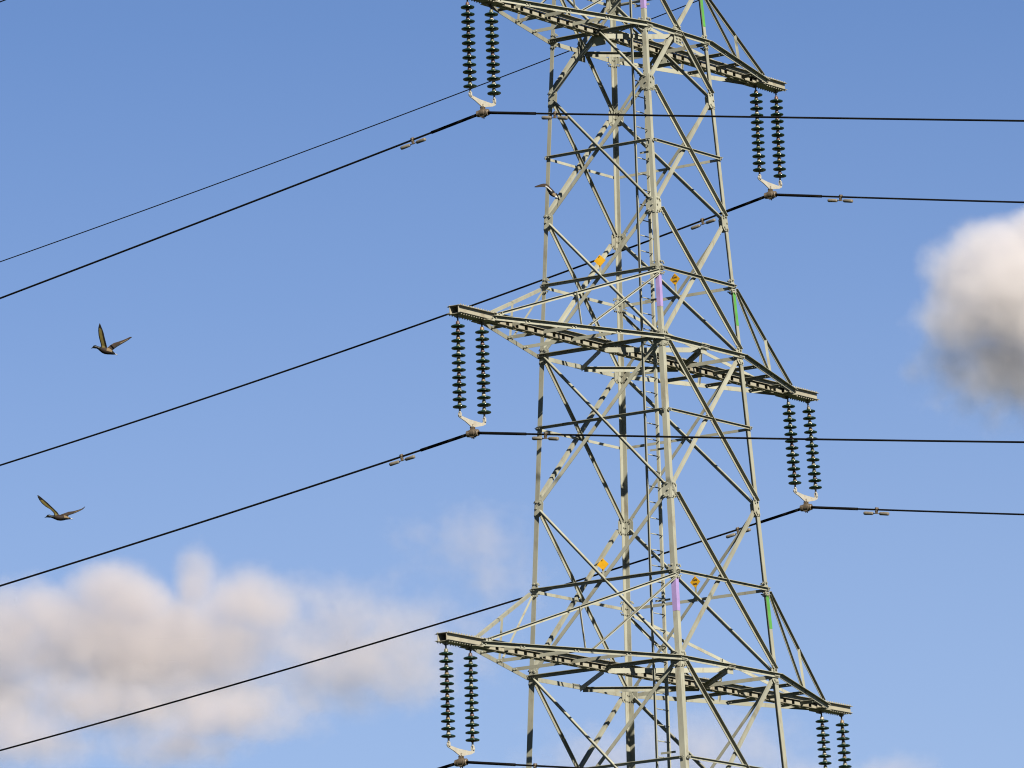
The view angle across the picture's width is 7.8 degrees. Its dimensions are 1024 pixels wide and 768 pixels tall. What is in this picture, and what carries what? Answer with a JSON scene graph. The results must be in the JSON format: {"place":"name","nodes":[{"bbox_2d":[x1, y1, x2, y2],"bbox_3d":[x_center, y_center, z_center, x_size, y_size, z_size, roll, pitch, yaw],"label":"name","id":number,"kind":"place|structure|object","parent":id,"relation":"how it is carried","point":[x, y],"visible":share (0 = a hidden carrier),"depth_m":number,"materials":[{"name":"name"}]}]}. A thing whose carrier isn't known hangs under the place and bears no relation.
{"place":"outdoors","nodes":[
{"label":"outdoors","id":0,"kind":"place"},
{"bbox_2d":[37,495,84,520],"bbox_3d":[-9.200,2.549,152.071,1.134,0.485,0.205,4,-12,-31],"label":"duck","id":1,"kind":"object","parent":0,"point":[58,517],"visible":1,"depth_m":151.95},
{"bbox_2d":[92,323,131,354],"bbox_3d":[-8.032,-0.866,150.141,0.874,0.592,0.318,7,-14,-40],"label":"duck","id":2,"kind":"object","parent":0,"point":[103,349],"visible":1,"depth_m":149.96},
{"bbox_2d":[0,0,1023,767],"label":"sky","id":3,"kind":"structure","parent":0,"point":[905,318],"materials":[{"name":"blue"}]},
{"bbox_2d":[535,184,558,205],"bbox_3d":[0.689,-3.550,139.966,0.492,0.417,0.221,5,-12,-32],"label":"duck","id":4,"kind":"object","parent":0,"point":[550,190],"visible":1,"depth_m":139.97},
{"label":"ground","id":5,"kind":"structure","parent":0,"visible":0},
{"bbox_2d":[435,0,852,767],"bbox_3d":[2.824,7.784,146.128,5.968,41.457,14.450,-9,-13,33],"label":"transmission tower","id":6,"kind":"structure","parent":5,"relation":"on","point":[659,340],"depth_m":147.26,"materials":[{"name":"grey metal"}]},
{"bbox_2d":[0,0,697,261],"bbox_3d":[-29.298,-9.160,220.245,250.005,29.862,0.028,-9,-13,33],"label":"thin wire","id":7,"kind":"object","parent":6,"relation":"attached to","point":[308,149],"visible":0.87,"depth_m":203.46,"materials":[{"name":"metal"}]},
{"bbox_2d":[439,642,455,745],"bbox_3d":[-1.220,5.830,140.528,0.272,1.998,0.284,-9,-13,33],"label":"insulator string","id":8,"kind":"object","parent":6,"relation":"hanging from","point":[447,705],"visible":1,"depth_m":140.47,"materials":[{"name":"metal"}]},
{"bbox_2d":[447,743,474,767],"bbox_3d":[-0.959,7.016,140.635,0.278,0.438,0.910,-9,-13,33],"label":"yoke plate","id":9,"kind":"object","parent":8,"relation":"hanging from","point":[460,761],"visible":1,"depth_m":140.58,"materials":[{"name":"white metal"}]},
{"bbox_2d":[438,761,587,767],"bbox_3d":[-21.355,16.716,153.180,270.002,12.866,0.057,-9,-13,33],"label":"conductor","id":10,"kind":"object","parent":9,"relation":"hanging from","point":[483,763],"visible":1,"depth_m":140.03,"materials":[{"name":"metal"}]},
{"bbox_2d":[451,315,466,416],"bbox_3d":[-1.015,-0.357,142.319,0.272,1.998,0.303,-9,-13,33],"label":"insulator string","id":11,"kind":"object","parent":6,"relation":"hanging from","point":[458,355],"visible":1,"depth_m":142.26,"materials":[{"name":"ceramic"}]},
{"bbox_2d":[458,413,485,438],"bbox_3d":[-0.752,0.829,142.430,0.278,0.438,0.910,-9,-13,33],"label":"yoke plate","id":12,"kind":"object","parent":11,"relation":"hanging from","point":[472,433],"visible":1,"depth_m":142.37,"materials":[{"name":"white metal"}]},
{"bbox_2d":[0,431,1023,586],"bbox_3d":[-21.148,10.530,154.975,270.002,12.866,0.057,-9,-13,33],"label":"conductor","id":13,"kind":"object","parent":12,"relation":"hanging from","point":[433,446],"visible":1,"depth_m":142.05,"materials":[{"name":"metal"}]},
{"bbox_2d":[389,454,414,465],"bbox_3d":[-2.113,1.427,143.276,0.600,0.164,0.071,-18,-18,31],"label":"vibration damper","id":14,"kind":"object","parent":13,"relation":"attached to","point":[402,459],"visible":1,"depth_m":143.26,"materials":[{"name":"grey metal"}]},
{"bbox_2d":[532,432,558,440],"bbox_3d":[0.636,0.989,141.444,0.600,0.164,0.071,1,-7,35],"label":"vibration damper","id":15,"kind":"object","parent":13,"relation":"attached to","point":[545,437],"visible":1,"depth_m":141.42,"materials":[{"name":"grey metal"}]},
{"bbox_2d":[461,0,476,95],"bbox_3d":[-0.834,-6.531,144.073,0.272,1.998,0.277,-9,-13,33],"label":"insulator string","id":16,"kind":"object","parent":6,"relation":"hanging from","point":[468,28],"visible":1,"depth_m":144.02,"materials":[{"name":"ceramic"}]},
{"bbox_2d":[468,93,495,118],"bbox_3d":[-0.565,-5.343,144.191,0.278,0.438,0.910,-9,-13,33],"label":"yoke plate","id":17,"kind":"object","parent":16,"relation":"hanging from","point":[482,112],"visible":1,"depth_m":144.14,"materials":[{"name":"white metal"}]},
{"bbox_2d":[0,111,1023,298],"bbox_3d":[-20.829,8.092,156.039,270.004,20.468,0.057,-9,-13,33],"label":"conductor","id":18,"kind":"object","parent":17,"relation":"hanging from","point":[408,141],"visible":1,"depth_m":143.95,"materials":[{"name":"metal"}]},
{"bbox_2d":[400,137,425,149],"bbox_3d":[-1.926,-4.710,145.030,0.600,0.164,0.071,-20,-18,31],"label":"vibration damper","id":19,"kind":"object","parent":18,"relation":"attached to","point":[412,142],"visible":1,"depth_m":145.01,"materials":[{"name":"grey metal"}]},
{"bbox_2d":[541,111,567,119],"bbox_3d":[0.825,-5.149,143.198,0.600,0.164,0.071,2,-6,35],"label":"vibration damper","id":20,"kind":"object","parent":18,"relation":"attached to","point":[554,116],"visible":1,"depth_m":143.17,"materials":[{"name":"grey metal"}]},
{"bbox_2d":[463,647,479,749],"bbox_3d":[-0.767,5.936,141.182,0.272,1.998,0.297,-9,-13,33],"label":"insulator string","id":21,"kind":"object","parent":6,"relation":"hanging from","point":[471,702],"visible":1,"depth_m":141.12,"materials":[{"name":"metal"}]},
{"bbox_2d":[475,321,490,420],"bbox_3d":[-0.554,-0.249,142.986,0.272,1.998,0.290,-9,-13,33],"label":"insulator string","id":22,"kind":"object","parent":6,"relation":"hanging from","point":[482,346],"visible":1,"depth_m":142.93,"materials":[{"name":"ceramic"}]},
{"bbox_2d":[484,4,500,102],"bbox_3d":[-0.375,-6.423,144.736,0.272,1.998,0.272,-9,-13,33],"label":"insulator string","id":23,"kind":"object","parent":6,"relation":"hanging from","point":[492,50],"visible":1,"depth_m":144.69,"materials":[{"name":"metal"}]},
{"bbox_2d":[594,255,605,272],"bbox_3d":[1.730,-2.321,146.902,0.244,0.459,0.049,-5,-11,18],"label":"circuit sign","id":24,"kind":"object","parent":6,"relation":"attached to","point":[600,260],"visible":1,"depth_m":146.92,"materials":[{"name":"yellow metal"}]},
{"bbox_2d":[597,558,607,574],"bbox_3d":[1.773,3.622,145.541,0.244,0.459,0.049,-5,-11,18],"label":"circuit sign","id":25,"kind":"object","parent":6,"relation":"attached to","point":[602,564],"visible":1,"depth_m":145.56,"materials":[{"name":"yellow metal"}]},
{"bbox_2d":[670,273,679,292],"bbox_3d":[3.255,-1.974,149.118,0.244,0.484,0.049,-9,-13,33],"label":"circuit sign","id":26,"kind":"object","parent":6,"relation":"attached to","point":[674,279],"visible":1,"depth_m":149.13,"materials":[{"name":"yellow metal"}]},
{"bbox_2d":[690,576,699,599],"bbox_3d":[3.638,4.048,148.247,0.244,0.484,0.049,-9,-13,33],"label":"circuit sign","id":27,"kind":"object","parent":6,"relation":"attached to","point":[695,581],"visible":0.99,"depth_m":148.26,"materials":[{"name":"yellow metal"}]},
{"bbox_2d":[749,86,765,176],"bbox_3d":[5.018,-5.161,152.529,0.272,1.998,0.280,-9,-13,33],"label":"insulator string","id":28,"kind":"object","parent":6,"relation":"hanging from","point":[756,108],"visible":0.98,"depth_m":152.47,"materials":[{"name":"ceramic"}]},
{"bbox_2d":[758,176,781,199],"bbox_3d":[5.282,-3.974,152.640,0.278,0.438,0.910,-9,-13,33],"label":"yoke plate","id":29,"kind":"object","parent":28,"relation":"hanging from","point":[770,194],"visible":1,"depth_m":152.58,"materials":[{"name":"white metal"}]},
{"bbox_2d":[0,193,1023,465],"bbox_3d":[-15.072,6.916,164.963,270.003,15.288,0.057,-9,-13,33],"label":"conductor","id":30,"kind":"object","parent":29,"relation":"hanging from","point":[512,291],"visible":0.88,"depth_m":155.98,"materials":[{"name":"metal"}]},
{"bbox_2d":[691,218,715,229],"bbox_3d":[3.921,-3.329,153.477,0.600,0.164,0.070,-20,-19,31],"label":"vibration damper","id":31,"kind":"object","parent":30,"relation":"attached to","point":[703,223],"visible":1,"depth_m":153.46,"materials":[{"name":"grey metal"}]},
{"bbox_2d":[827,195,852,202],"bbox_3d":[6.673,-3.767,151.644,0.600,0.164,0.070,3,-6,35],"label":"vibration damper","id":32,"kind":"object","parent":30,"relation":"attached to","point":[840,199],"visible":1,"depth_m":151.62,"materials":[{"name":"grey metal"}]},
{"bbox_2d":[770,90,785,184],"bbox_3d":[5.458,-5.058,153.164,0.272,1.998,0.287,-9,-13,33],"label":"insulator string","id":33,"kind":"object","parent":6,"relation":"hanging from","point":[778,148],"visible":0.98,"depth_m":153.11,"materials":[{"name":"ceramic"}]},
{"bbox_2d":[782,396,801,490],"bbox_3d":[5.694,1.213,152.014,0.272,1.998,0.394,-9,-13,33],"label":"insulator string","id":34,"kind":"object","parent":6,"relation":"hanging from","point":[792,447],"visible":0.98,"depth_m":151.96,"materials":[{"name":"metal"}]},
{"bbox_2d":[793,489,817,512],"bbox_3d":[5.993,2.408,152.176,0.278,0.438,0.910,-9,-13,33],"label":"yoke plate","id":35,"kind":"object","parent":34,"relation":"hanging from","point":[805,507],"visible":1,"depth_m":152.12,"materials":[{"name":"white metal"}]},
{"bbox_2d":[0,506,1023,750],"bbox_3d":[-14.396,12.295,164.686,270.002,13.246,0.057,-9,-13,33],"label":"conductor","id":36,"kind":"object","parent":35,"relation":"hanging from","point":[502,604],"visible":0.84,"depth_m":156.44,"materials":[{"name":"metal"}]},
{"bbox_2d":[726,527,750,537],"bbox_3d":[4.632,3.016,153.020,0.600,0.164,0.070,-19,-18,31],"label":"vibration damper","id":37,"kind":"object","parent":36,"relation":"attached to","point":[734,534],"visible":0.81,"depth_m":153.03,"materials":[{"name":"grey metal"}]},
{"bbox_2d":[863,507,888,515],"bbox_3d":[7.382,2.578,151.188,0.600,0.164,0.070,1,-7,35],"label":"vibration damper","id":38,"kind":"object","parent":36,"relation":"attached to","point":[876,512],"visible":1,"depth_m":151.16,"materials":[{"name":"grey metal"}]},
{"bbox_2d":[802,400,821,496],"bbox_3d":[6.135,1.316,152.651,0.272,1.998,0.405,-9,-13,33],"label":"insulator string","id":39,"kind":"object","parent":6,"relation":"hanging from","point":[812,452],"visible":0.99,"depth_m":152.59,"materials":[{"name":"metal"}]},
{"bbox_2d":[815,711,831,767],"bbox_3d":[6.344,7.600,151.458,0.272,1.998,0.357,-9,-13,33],"label":"insulator string","id":40,"kind":"object","parent":6,"relation":"hanging from","point":[823,741],"visible":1,"depth_m":151.44,"materials":[{"name":"metal"}]},
{"bbox_2d":[836,716,851,767],"bbox_3d":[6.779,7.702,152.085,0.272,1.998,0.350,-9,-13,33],"label":"insulator string","id":41,"kind":"object","parent":6,"relation":"hanging from","point":[843,738],"visible":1,"depth_m":152.07,"materials":[{"name":"glass"}]}
]}

